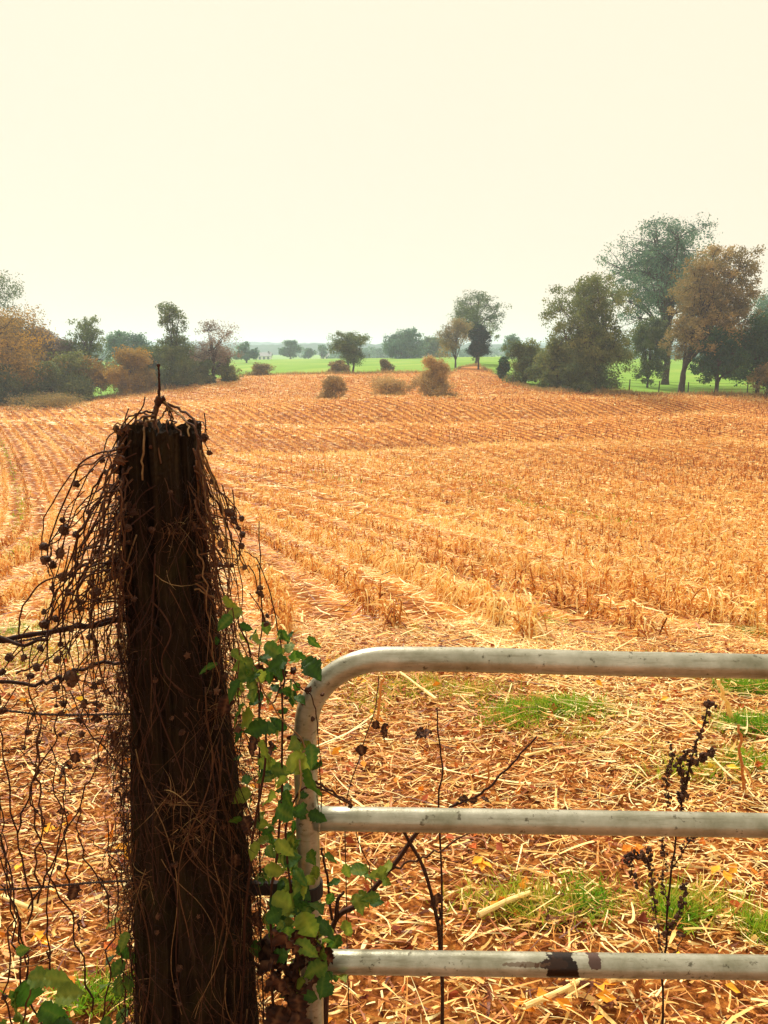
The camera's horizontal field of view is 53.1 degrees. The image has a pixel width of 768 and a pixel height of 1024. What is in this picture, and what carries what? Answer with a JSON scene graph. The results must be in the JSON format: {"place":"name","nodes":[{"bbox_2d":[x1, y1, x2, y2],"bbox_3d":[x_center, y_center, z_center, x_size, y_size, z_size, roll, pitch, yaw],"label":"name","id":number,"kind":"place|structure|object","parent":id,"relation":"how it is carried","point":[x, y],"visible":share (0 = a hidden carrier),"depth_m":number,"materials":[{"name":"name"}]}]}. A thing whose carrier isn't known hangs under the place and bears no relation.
{"place":"outdoors","nodes":[
{"label":"outdoors","id":0,"kind":"place"},
{"bbox_2d":[62,343,680,354],"bbox_3d":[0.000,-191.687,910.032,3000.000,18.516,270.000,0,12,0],"label":"hills","id":1,"kind":"structure","parent":0,"point":[273,349],"depth_m":873.07,"materials":[{"name":"green foliage"},{"name":"grass"}]},
{"bbox_2d":[0,631,767,1023],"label":"headland","id":2,"kind":"structure","parent":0,"point":[370,1009],"depth_m":2.70,"materials":[{"name":"beige plant"}]},
{"bbox_2d":[0,894,56,918],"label":"lying stalk","id":3,"kind":"object","parent":2,"relation":"on","point":[24,905],"visible":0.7,"depth_m":2.36,"materials":[{"name":"beige plant"}]},
{"bbox_2d":[0,944,84,1023],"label":"leafy weed","id":4,"kind":"object","parent":2,"relation":"on","point":[27,992],"visible":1,"depth_m":1.32,"materials":[{"name":"green plant"}]},
{"bbox_2d":[0,638,133,1023],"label":"dead weed","id":5,"kind":"object","parent":2,"relation":"on","point":[73,891],"visible":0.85,"depth_m":1.37,"materials":[{"name":"brown plant"}]},
{"bbox_2d":[116,417,258,1023],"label":"fence post","id":6,"kind":"object","parent":2,"relation":"on","point":[175,467],"visible":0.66,"depth_m":1.34,"materials":[{"name":"brown wood"}]},
{"bbox_2d":[3,618,125,643],"bbox_3d":[-0.744,0.210,1.379,0.703,0.087,0.028,2,12,7],"label":"fence wire","id":7,"kind":"object","parent":6,"relation":"attached to","point":[27,639],"visible":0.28,"depth_m":1.38,"materials":[{"name":"brown metal"}]},
{"bbox_2d":[0,876,131,896],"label":"fence wire","id":8,"kind":"object","parent":6,"relation":"attached to","point":[4,889],"visible":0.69,"depth_m":1.46,"materials":[{"name":"brown metal"}]},
{"bbox_2d":[6,707,129,722],"bbox_3d":[-0.752,0.370,1.403,0.704,0.065,0.041,1,12,6],"label":"fence wire","id":9,"kind":"object","parent":6,"relation":"attached to","point":[88,714],"visible":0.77,"depth_m":1.40,"materials":[{"name":"brown metal"}]},
{"bbox_2d":[0,397,155,750],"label":"dead vine","id":10,"kind":"object","parent":6,"relation":"hanging from","point":[71,677],"visible":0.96,"depth_m":1.25,"materials":[{"name":"brown plant"}]},
{"bbox_2d":[100,917,136,1023],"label":"leafy vine","id":11,"kind":"object","parent":6,"relation":"attached to","point":[118,966],"visible":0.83,"depth_m":1.44,"materials":[{"name":"green plant"}]},
{"bbox_2d":[87,364,209,509],"bbox_3d":[-0.383,-0.122,1.264,0.200,0.239,0.090,0,12,0],"label":"dead vine","id":12,"kind":"object","parent":6,"relation":"on","point":[159,400],"visible":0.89,"depth_m":1.26,"materials":[{"name":"brown plant"}]},
{"bbox_2d":[39,468,319,1023],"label":"dead vine","id":13,"kind":"object","parent":6,"relation":"attached to","point":[126,838],"visible":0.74,"depth_m":1.35,"materials":[{"name":"brown plant"}]},
{"bbox_2d":[192,413,269,755],"bbox_3d":[-0.261,0.145,1.301,0.113,0.623,0.187,-9,15,-38],"label":"dead vine","id":14,"kind":"object","parent":6,"relation":"hanging from","point":[227,512],"visible":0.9,"depth_m":1.26,"materials":[{"name":"brown plant"}]},
{"bbox_2d":[199,595,352,1023],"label":"leafy vine","id":15,"kind":"object","parent":6,"relation":"attached to","point":[297,994],"visible":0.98,"depth_m":1.36,"materials":[{"name":"green plant"}]},
{"bbox_2d":[249,646,767,1023],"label":"farm gate","id":16,"kind":"structure","parent":6,"relation":"attached to","point":[338,672],"depth_m":1.43,"materials":[{"name":"metal"}]},
{"bbox_2d":[272,665,352,809],"bbox_3d":[-0.127,0.403,1.365,0.141,0.286,0.036,-2,12,-8],"label":"dead vine","id":17,"kind":"object","parent":16,"relation":"attached to","point":[293,670],"visible":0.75,"depth_m":1.36,"materials":[{"name":"brown plant"}]},
{"bbox_2d":[244,521,282,1019],"bbox_3d":[-0.225,0.599,1.461,0.083,1.195,0.033,7,14,29],"label":"dead weed","id":18,"kind":"object","parent":2,"relation":"on","point":[261,595],"visible":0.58,"depth_m":1.37,"materials":[{"name":"brown plant"}]},
{"bbox_2d":[344,676,388,1023],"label":"dead weed","id":19,"kind":"object","parent":2,"relation":"on","point":[360,750],"visible":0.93,"depth_m":1.58,"materials":[{"name":"brown plant"}]},
{"bbox_2d":[368,678,386,731],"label":"broken stalk","id":20,"kind":"object","parent":2,"relation":"on","point":[378,713],"visible":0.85,"depth_m":3.50,"materials":[{"name":"beige plant"}]},
{"bbox_2d":[0,636,767,1022],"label":"fallen leaves","id":21,"kind":"object","parent":2,"relation":"on","point":[482,864],"visible":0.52,"depth_m":2.67,"materials":[{"name":"brown plant"}]},
{"bbox_2d":[399,671,437,699],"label":"lying stalk","id":22,"kind":"object","parent":2,"relation":"on","point":[418,685],"visible":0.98,"depth_m":3.93,"materials":[{"name":"beige plant"}]},
{"bbox_2d":[402,832,443,1023],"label":"bramble cane","id":23,"kind":"object","parent":2,"relation":"on","point":[436,899],"visible":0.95,"depth_m":1.62,"materials":[{"name":"brown plant"}]},
{"bbox_2d":[321,736,536,1023],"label":"cut stump shoots","id":24,"kind":"object","parent":2,"relation":"on","point":[361,899],"visible":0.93,"depth_m":1.59,"materials":[{"name":"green plant"}]},
{"bbox_2d":[415,708,443,949],"bbox_3d":[0.102,0.909,1.665,0.078,1.039,0.026,-2,12,-10],"label":"dead weed","id":25,"kind":"object","parent":2,"relation":"on","point":[420,732],"visible":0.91,"depth_m":1.59,"materials":[{"name":"brown plant"}]},
{"bbox_2d":[467,744,494,796],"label":"broken stalk","id":26,"kind":"object","parent":2,"relation":"on","point":[485,762],"visible":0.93,"depth_m":2.98,"materials":[{"name":"beige plant"}]},
{"bbox_2d":[477,890,541,917],"bbox_3d":[0.384,1.228,2.398,0.225,0.064,0.076,-4,12,-18],"label":"lying stalk","id":27,"kind":"object","parent":2,"relation":"on","point":[489,909],"visible":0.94,"depth_m":2.37,"materials":[{"name":"beige plant"}]},
{"bbox_2d":[524,744,563,757],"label":"lying stalk","id":28,"kind":"object","parent":2,"relation":"on","point":[539,752],"visible":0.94,"depth_m":3.29,"materials":[{"name":"beige plant"}]},
{"bbox_2d":[523,978,608,1009],"bbox_3d":[0.477,1.295,2.061,0.237,0.045,0.086,-2,12,-9],"label":"lying stalk","id":29,"kind":"object","parent":2,"relation":"on","point":[569,987],"visible":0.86,"depth_m":2.05,"materials":[{"name":"beige plant"}]},
{"bbox_2d":[558,755,578,787],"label":"broken stalk","id":30,"kind":"object","parent":2,"relation":"on","point":[570,777],"visible":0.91,"depth_m":3.08,"materials":[{"name":"brown plant"}]},
{"bbox_2d":[607,979,634,983],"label":"lying stalk","id":31,"kind":"object","parent":2,"relation":"on","point":[610,981],"visible":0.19,"depth_m":2.09,"materials":[{"name":"beige plant"}]},
{"bbox_2d":[634,979,642,1006],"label":"broken stalk","id":32,"kind":"object","parent":2,"relation":"on","point":[638,983],"visible":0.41,"depth_m":2.03,"materials":[{"name":"brown plant"}]},
{"bbox_2d":[623,699,717,1023],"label":"seeded weed","id":33,"kind":"object","parent":2,"relation":"on","point":[683,794],"visible":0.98,"depth_m":1.66,"materials":[{"name":"brown plant"}]},
{"bbox_2d":[716,679,735,721],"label":"broken stalk","id":34,"kind":"object","parent":2,"relation":"on","point":[725,701],"visible":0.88,"depth_m":3.52,"materials":[{"name":"beige plant"}]},
{"bbox_2d":[733,724,755,796],"bbox_3d":[1.391,0.979,2.976,0.076,0.340,0.169,2,12,11],"label":"broken stalk","id":35,"kind":"object","parent":2,"relation":"on","point":[743,767],"visible":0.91,"depth_m":2.96,"materials":[{"name":"beige plant"}]},
{"bbox_2d":[0,366,767,650],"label":"field","id":36,"kind":"structure","parent":0,"point":[250,416],"depth_m":38.98,"materials":[{"name":"plant"}]},
{"bbox_2d":[1,390,94,410],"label":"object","id":37,"kind":"object","parent":36,"relation":"on","point":[56,401],"visible":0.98,"depth_m":73.08,"materials":[{"name":"brown plant"}]},
{"bbox_2d":[181,359,217,384],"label":"bush","id":38,"kind":"object","parent":36,"relation":"on","point":[201,373],"visible":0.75,"depth_m":94.65,"materials":[{"name":"green plant"}]},
{"bbox_2d":[187,319,242,381],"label":"broad tree","id":39,"kind":"object","parent":36,"relation":"on","point":[213,352],"visible":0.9,"depth_m":95.56,"materials":[{"name":"brown plant"}]},
{"bbox_2d":[210,352,243,381],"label":"bush","id":40,"kind":"object","parent":36,"relation":"on","point":[229,375],"visible":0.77,"depth_m":97.56,"materials":[{"name":"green plant"}]},
{"bbox_2d":[316,374,347,398],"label":"bush","id":41,"kind":"object","parent":36,"relation":"on","point":[333,384],"visible":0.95,"depth_m":74.71,"materials":[{"name":"brown plant"}]},
{"bbox_2d":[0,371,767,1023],"bbox_3d":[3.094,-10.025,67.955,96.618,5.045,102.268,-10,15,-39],"label":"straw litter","id":42,"kind":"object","parent":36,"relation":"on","point":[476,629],"visible":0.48,"depth_m":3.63,"materials":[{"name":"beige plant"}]},
{"bbox_2d":[0,370,767,644],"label":"corn stubble","id":43,"kind":"object","parent":36,"relation":"on","point":[284,609],"visible":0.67,"depth_m":16.13,"materials":[{"name":"beige plant"}]},
{"bbox_2d":[0,438,767,1018],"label":"grass","id":44,"kind":"structure","parent":36,"relation":"on","point":[746,918],"depth_m":2.57,"materials":[{"name":"green plant"}]},
{"bbox_2d":[362,373,417,396],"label":"bush","id":45,"kind":"object","parent":36,"relation":"on","point":[392,385],"visible":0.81,"depth_m":76.47,"materials":[{"name":"brown plant"}]},
{"bbox_2d":[411,353,458,397],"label":"cone bush","id":46,"kind":"object","parent":36,"relation":"on","point":[431,382],"visible":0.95,"depth_m":77.04,"materials":[{"name":"brown plant"}]},
{"bbox_2d":[464,324,492,369],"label":"evergreen","id":47,"kind":"object","parent":36,"relation":"on","point":[480,337],"visible":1,"depth_m":122.53,"materials":[{"name":"green plant"}]},
{"bbox_2d":[0,0,767,344],"label":"sky","id":48,"kind":"structure","parent":0,"point":[301,171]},
{"bbox_2d":[7,355,765,402],"bbox_3d":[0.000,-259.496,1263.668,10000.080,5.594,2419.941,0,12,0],"label":"pasture","id":49,"kind":"structure","parent":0,"point":[316,363],"depth_m":143.03,"materials":[{"name":"green plant"}]},
{"bbox_2d":[0,270,30,349],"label":"tall tree","id":50,"kind":"object","parent":49,"relation":"on","point":[8,294],"visible":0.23,"depth_m":104.18,"materials":[{"name":"green plant"}]},
{"bbox_2d":[0,316,43,373],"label":"round tree","id":51,"kind":"object","parent":49,"relation":"on","point":[29,325],"visible":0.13,"depth_m":91.85,"materials":[{"name":"brown plant"}]},
{"bbox_2d":[0,363,44,405],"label":"bush","id":52,"kind":"object","parent":49,"relation":"on","point":[7,388],"visible":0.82,"depth_m":84.96,"materials":[{"name":"green plant"}]},
{"bbox_2d":[0,302,71,403],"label":"broad tree","id":53,"kind":"object","parent":49,"relation":"on","point":[20,361],"visible":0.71,"depth_m":86.16,"materials":[{"name":"orange plant"}]},
{"bbox_2d":[25,360,73,397],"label":"bush","id":54,"kind":"object","parent":49,"relation":"on","point":[45,386],"visible":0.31,"depth_m":86.32,"materials":[{"name":"green plant"}]},
{"bbox_2d":[22,327,78,362],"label":"broad tree","id":55,"kind":"object","parent":49,"relation":"on","point":[58,347],"visible":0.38,"depth_m":93.30,"materials":[{"name":"brown plant"}]},
{"bbox_2d":[29,348,101,402],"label":"bush","id":56,"kind":"object","parent":49,"relation":"on","point":[78,384],"visible":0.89,"depth_m":87.06,"materials":[{"name":"green plant"}]},
{"bbox_2d":[61,315,117,390],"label":"broad tree","id":57,"kind":"object","parent":49,"relation":"on","point":[88,332],"visible":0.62,"depth_m":94.93,"materials":[{"name":"green plant"}]},
{"bbox_2d":[68,355,110,394],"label":"bush","id":58,"kind":"object","parent":49,"relation":"on","point":[98,379],"visible":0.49,"depth_m":89.59,"materials":[{"name":"orange plant"}]},
{"bbox_2d":[93,344,160,393],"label":"bush","id":59,"kind":"object","parent":49,"relation":"on","point":[127,375],"visible":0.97,"depth_m":90.07,"materials":[{"name":"orange plant"}]},
{"bbox_2d":[104,329,153,367],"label":"round tree","id":60,"kind":"object","parent":49,"relation":"on","point":[119,338],"visible":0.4,"depth_m":159.64,"materials":[{"name":"green plant"}]},
{"bbox_2d":[138,344,165,376],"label":"bush","id":61,"kind":"object","parent":49,"relation":"on","point":[154,364],"visible":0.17,"depth_m":95.95,"materials":[{"name":"green plant"}]},
{"bbox_2d":[148,301,194,368],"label":"slender tree","id":62,"kind":"object","parent":49,"relation":"on","point":[169,317],"visible":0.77,"depth_m":93.75,"materials":[{"name":"green plant"}]},
{"bbox_2d":[153,342,199,387],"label":"bush","id":63,"kind":"object","parent":49,"relation":"on","point":[177,365],"visible":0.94,"depth_m":92.21,"materials":[{"name":"green plant"}]},
{"bbox_2d":[233,341,259,362],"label":"round tree","id":64,"kind":"object","parent":49,"relation":"on","point":[244,347],"visible":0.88,"depth_m":224.11,"materials":[{"name":"green plant"}]},
{"bbox_2d":[243,362,276,375],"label":"bush","id":65,"kind":"object","parent":49,"relation":"on","point":[259,369],"visible":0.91,"depth_m":113.56,"materials":[{"name":"brown plant"}]},
{"bbox_2d":[257,351,272,359],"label":"farmhouse","id":66,"kind":"object","parent":49,"relation":"on","point":[266,355],"visible":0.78,"depth_m":408.94,"materials":[{"name":"white"}]},
{"bbox_2d":[278,340,303,358],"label":"round tree","id":67,"kind":"object","parent":49,"relation":"on","point":[293,348],"visible":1,"depth_m":292.58,"materials":[{"name":"green plant"}]},
{"bbox_2d":[301,348,317,358],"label":"round tree","id":68,"kind":"object","parent":49,"relation":"on","point":[309,353],"visible":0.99,"depth_m":322.65,"materials":[{"name":"green plant"}]},
{"bbox_2d":[317,344,326,358],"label":"round tree","id":69,"kind":"object","parent":49,"relation":"on","point":[322,348],"visible":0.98,"depth_m":331.89,"materials":[{"name":"green plant"}]},
{"bbox_2d":[327,360,349,371],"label":"bush","id":70,"kind":"object","parent":49,"relation":"on","point":[336,365],"visible":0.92,"depth_m":116.17,"materials":[{"name":"brown plant"}]},
{"bbox_2d":[326,331,371,371],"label":"twin tree","id":71,"kind":"object","parent":49,"relation":"on","point":[348,345],"visible":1,"depth_m":120.24,"materials":[{"name":"green plant"}]},
{"bbox_2d":[0,361,767,406],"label":"dry grass","id":72,"kind":"structure","parent":49,"relation":"on","point":[603,390],"depth_m":85.33,"materials":[{"name":"brown plant"}]},
{"bbox_2d":[379,359,395,370],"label":"bush","id":73,"kind":"object","parent":49,"relation":"on","point":[385,364],"visible":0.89,"depth_m":119.55,"materials":[{"name":"brown plant"}]},
{"bbox_2d":[47,346,752,360],"bbox_3d":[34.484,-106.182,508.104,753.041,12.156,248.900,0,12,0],"label":"distant woodland","id":74,"kind":"object","parent":49,"relation":"on","point":[374,352],"visible":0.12,"depth_m":415.60,"materials":[{"name":"green plant"}]},
{"bbox_2d":[379,326,429,358],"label":"round tree","id":75,"kind":"object","parent":49,"relation":"on","point":[400,345],"visible":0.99,"depth_m":227.63,"materials":[{"name":"green plant"}]},
{"bbox_2d":[419,335,444,356],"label":"round tree","id":76,"kind":"object","parent":49,"relation":"on","point":[432,348],"visible":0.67,"depth_m":243.03,"materials":[{"name":"green plant"}]},
{"bbox_2d":[433,316,473,367],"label":"broad tree","id":77,"kind":"object","parent":49,"relation":"on","point":[449,340],"visible":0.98,"depth_m":129.13,"materials":[{"name":"brown plant"}]},
{"bbox_2d":[446,290,511,363],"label":"broad tree","id":78,"kind":"object","parent":49,"relation":"on","point":[475,317],"visible":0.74,"depth_m":143.85,"materials":[{"name":"green plant"}]},
{"bbox_2d":[495,356,510,378],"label":"bush","id":79,"kind":"object","parent":49,"relation":"on","point":[503,368],"visible":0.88,"depth_m":97.83,"materials":[{"name":"green plant"}]},
{"bbox_2d":[499,334,520,358],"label":"round tree","id":80,"kind":"object","parent":49,"relation":"on","point":[507,337],"visible":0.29,"depth_m":204.05,"materials":[{"name":"green plant"}]},
{"bbox_2d":[501,338,543,383],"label":"bush","id":81,"kind":"object","parent":49,"relation":"on","point":[526,351],"visible":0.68,"depth_m":89.60,"materials":[{"name":"green plant"}]},
{"bbox_2d":[522,351,563,385],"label":"bush","id":82,"kind":"object","parent":49,"relation":"on","point":[539,376],"visible":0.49,"depth_m":85.87,"materials":[{"name":"green plant"}]},
{"bbox_2d":[537,336,570,387],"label":"bush","id":83,"kind":"object","parent":49,"relation":"on","point":[554,358],"visible":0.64,"depth_m":84.54,"materials":[{"name":"green plant"}]},
{"bbox_2d":[558,353,597,392],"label":"bush","id":84,"kind":"object","parent":49,"relation":"on","point":[570,375],"visible":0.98,"depth_m":81.89,"materials":[{"name":"green plant"}]},
{"bbox_2d":[538,269,641,385],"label":"tree","id":85,"kind":"object","parent":49,"relation":"on","point":[591,331],"visible":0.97,"depth_m":81.73,"materials":[{"name":"green plant"}]},
{"bbox_2d":[554,339,640,389],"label":"bush","id":86,"kind":"object","parent":49,"relation":"on","point":[601,381],"visible":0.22,"depth_m":84.32,"materials":[{"name":"green plant"}]},
{"bbox_2d":[512,374,747,392],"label":"pasture fence","id":87,"kind":"object","parent":49,"relation":"on","point":[659,384],"visible":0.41,"depth_m":87.54,"materials":[{"name":"brown wood"}]},
{"bbox_2d":[627,316,674,387],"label":"tree","id":88,"kind":"object","parent":49,"relation":"on","point":[647,334],"visible":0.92,"depth_m":94.25,"materials":[{"name":"green plant"}]},
{"bbox_2d":[592,208,724,384],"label":"tree","id":89,"kind":"object","parent":49,"relation":"on","point":[655,266],"visible":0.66,"depth_m":101.16,"materials":[{"name":"green plant"}]},
{"bbox_2d":[655,243,767,392],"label":"tree","id":90,"kind":"object","parent":49,"relation":"on","point":[711,308],"visible":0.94,"depth_m":81.22,"materials":[{"name":"brown plant"}]},
{"bbox_2d":[687,326,754,391],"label":"evergreen","id":91,"kind":"object","parent":49,"relation":"on","point":[726,361],"visible":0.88,"depth_m":80.53,"materials":[{"name":"green plant"}]},
{"bbox_2d":[733,310,767,392],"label":"evergreen","id":92,"kind":"object","parent":49,"relation":"on","point":[757,344],"visible":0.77,"depth_m":81.03,"materials":[{"name":"green plant"}]},
{"bbox_2d":[733,288,767,329],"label":"round tree","id":93,"kind":"object","parent":49,"relation":"on","point":[761,302],"visible":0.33,"depth_m":144.12,"materials":[{"name":"green plant"}]},
{"bbox_2d":[744,362,767,396],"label":"bush","id":94,"kind":"object","parent":49,"relation":"on","point":[763,374],"visible":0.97,"depth_m":80.19,"materials":[{"name":"brown plant"}]},
{"bbox_2d":[100,340,681,346],"bbox_3d":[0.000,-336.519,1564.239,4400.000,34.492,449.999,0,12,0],"label":"hills","id":95,"kind":"structure","parent":0,"point":[270,343],"depth_m":1498.64,"materials":[{"name":"green plant"}]}
]}

